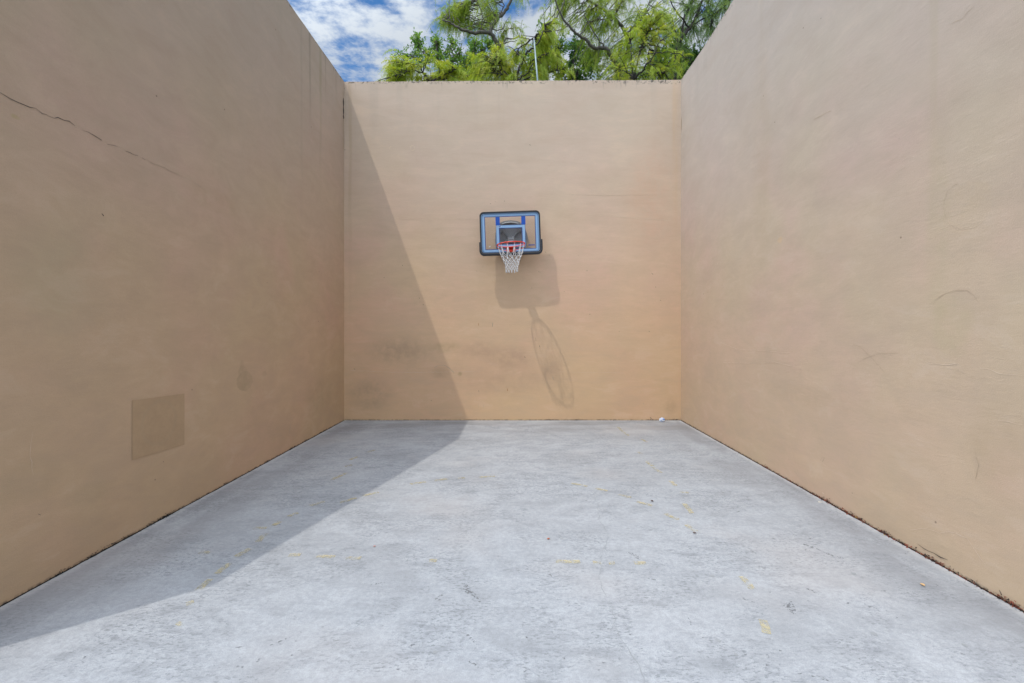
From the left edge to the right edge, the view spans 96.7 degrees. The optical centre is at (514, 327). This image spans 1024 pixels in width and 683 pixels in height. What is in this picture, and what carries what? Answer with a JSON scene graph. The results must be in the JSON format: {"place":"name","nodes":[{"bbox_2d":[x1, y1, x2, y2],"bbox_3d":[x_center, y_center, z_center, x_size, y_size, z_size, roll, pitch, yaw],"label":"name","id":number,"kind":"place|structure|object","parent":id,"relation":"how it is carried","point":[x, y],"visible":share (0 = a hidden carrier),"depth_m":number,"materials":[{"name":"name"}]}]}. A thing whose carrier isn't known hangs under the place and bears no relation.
{"place":"outdoors","nodes":[
{"label":"outdoors","id":0,"kind":"place"},
{"bbox_2d":[288,0,731,81],"label":"sky","id":1,"kind":"structure","parent":0,"point":[354,35],"materials":[{"name":"blue"}]},
{"bbox_2d":[0,421,1022,611],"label":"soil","id":2,"kind":"structure","parent":0,"point":[331,427],"depth_m":3.86,"materials":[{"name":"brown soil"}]},
{"bbox_2d":[0,420,1023,682],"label":"floor","id":3,"kind":"structure","parent":0,"point":[462,572],"depth_m":2.99,"materials":[{"name":"concrete"}]},
{"bbox_2d":[12,429,325,600],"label":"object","id":4,"kind":"object","parent":3,"relation":"on","point":[163,517],"visible":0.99,"depth_m":3.62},
{"bbox_2d":[0,0,343,605],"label":"wall","id":5,"kind":"structure","parent":3,"relation":"on","point":[171,255],"depth_m":3.90,"materials":[{"name":"paint"}]},
{"bbox_2d":[179,428,770,633],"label":"leaves","id":6,"kind":"object","parent":3,"relation":"on","point":[762,624],"visible":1,"depth_m":3.44,"materials":[{"name":"yellow plant"}]},
{"bbox_2d":[344,80,680,419],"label":"back wall","id":7,"kind":"structure","parent":3,"relation":"on","point":[578,317],"depth_m":8.24,"materials":[{"name":"paint"}]},
{"bbox_2d":[479,210,542,272],"bbox_3d":[-0.019,-1.496,7.935,0.921,1.143,0.894,0,0,-37],"label":"basketball hoop","id":8,"kind":"object","parent":7,"relation":"attached to","point":[507,233],"visible":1,"depth_m":8.01,"materials":[{"name":"blue plastic"}]},
{"bbox_2d":[358,419,677,420],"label":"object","id":9,"kind":"object","parent":3,"relation":"on","point":[529,419],"visible":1,"depth_m":8.22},
{"bbox_2d":[681,0,1023,610],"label":"wall","id":10,"kind":"structure","parent":3,"relation":"on","point":[852,256],"depth_m":3.85,"materials":[{"name":"paint"}]},
{"bbox_2d":[682,421,1023,612],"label":"leaf litter","id":11,"kind":"object","parent":3,"relation":"on","point":[940,563],"visible":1,"depth_m":3.52,"materials":[{"name":"brown plant"}]},
{"label":"ground","id":12,"kind":"structure","parent":0,"visible":0},
{"bbox_2d":[376,47,469,81],"bbox_3d":[-2.542,-2.988,13.036,3.189,9.531,1.980,0,0,0],"label":"cypress tree","id":13,"kind":"object","parent":12,"relation":"on","point":[396,70],"visible":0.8,"depth_m":12.62,"materials":[{"name":"green plant"}]},
{"bbox_2d":[389,28,477,80],"bbox_3d":[-2.705,-4.159,15.482,3.284,11.857,1.849,0,0,0],"label":"broadleaf tree","id":14,"kind":"object","parent":12,"relation":"on","point":[436,45],"visible":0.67,"depth_m":15.34,"materials":[{"name":"green plant"}]},
{"bbox_2d":[427,0,529,77],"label":"cypress tree","id":15,"kind":"object","parent":12,"relation":"on","point":[459,13],"visible":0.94,"depth_m":13.79,"materials":[{"name":"green plant"}]},
{"bbox_2d":[464,34,496,77],"bbox_3d":[-1.226,-4.250,15.937,1.720,12.041,1.445,0,0,0],"label":"broadleaf tree","id":16,"kind":"object","parent":12,"relation":"on","point":[473,47],"visible":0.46,"depth_m":15.84,"materials":[{"name":"green plant"}]},
{"bbox_2d":[459,4,575,80],"bbox_3d":[0.101,-3.233,12.353,3.236,10.027,2.000,0,0,0],"label":"cypress tree","id":17,"kind":"object","parent":12,"relation":"on","point":[483,68],"visible":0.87,"depth_m":12.12,"materials":[{"name":"green plant"}]},
{"bbox_2d":[532,38,538,80],"bbox_3d":[0.918,-2.780,11.500,0.982,9.108,0.280,0,0,0],"label":"metal pole","id":18,"kind":"object","parent":12,"relation":"on","point":[534,52],"visible":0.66,"depth_m":11.48,"materials":[{"name":"metal"}]},
{"bbox_2d":[508,19,611,80],"bbox_3d":[1.734,-5.234,17.909,3.751,14.012,2.711,0,0,-34],"label":"broadleaf tree","id":19,"kind":"object","parent":12,"relation":"on","point":[578,73],"visible":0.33,"depth_m":17.68,"materials":[{"name":"green plant"}]},
{"bbox_2d":[536,0,675,79],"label":"cypress tree","id":20,"kind":"object","parent":12,"relation":"on","point":[601,11],"visible":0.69,"depth_m":14.71,"materials":[{"name":"green plant"}]},
{"bbox_2d":[601,2,691,79],"bbox_3d":[3.922,-3.713,13.305,3.006,10.969,2.141,0,0,0],"label":"cypress tree","id":21,"kind":"object","parent":12,"relation":"on","point":[657,21],"visible":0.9,"depth_m":12.98,"materials":[{"name":"green plant"}]},
{"bbox_2d":[636,34,706,79],"bbox_3d":[6.338,-5.239,18.704,3.288,14.019,2.440,0,0,0],"label":"broadleaf tree","id":22,"kind":"object","parent":12,"relation":"on","point":[696,52],"visible":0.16,"depth_m":18.44,"materials":[{"name":"green plant"}]},
{"bbox_2d":[645,0,732,79],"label":"cypress tree","id":23,"kind":"object","parent":12,"relation":"on","point":[709,20],"visible":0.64,"depth_m":17.21,"materials":[{"name":"green plant"}]}
]}

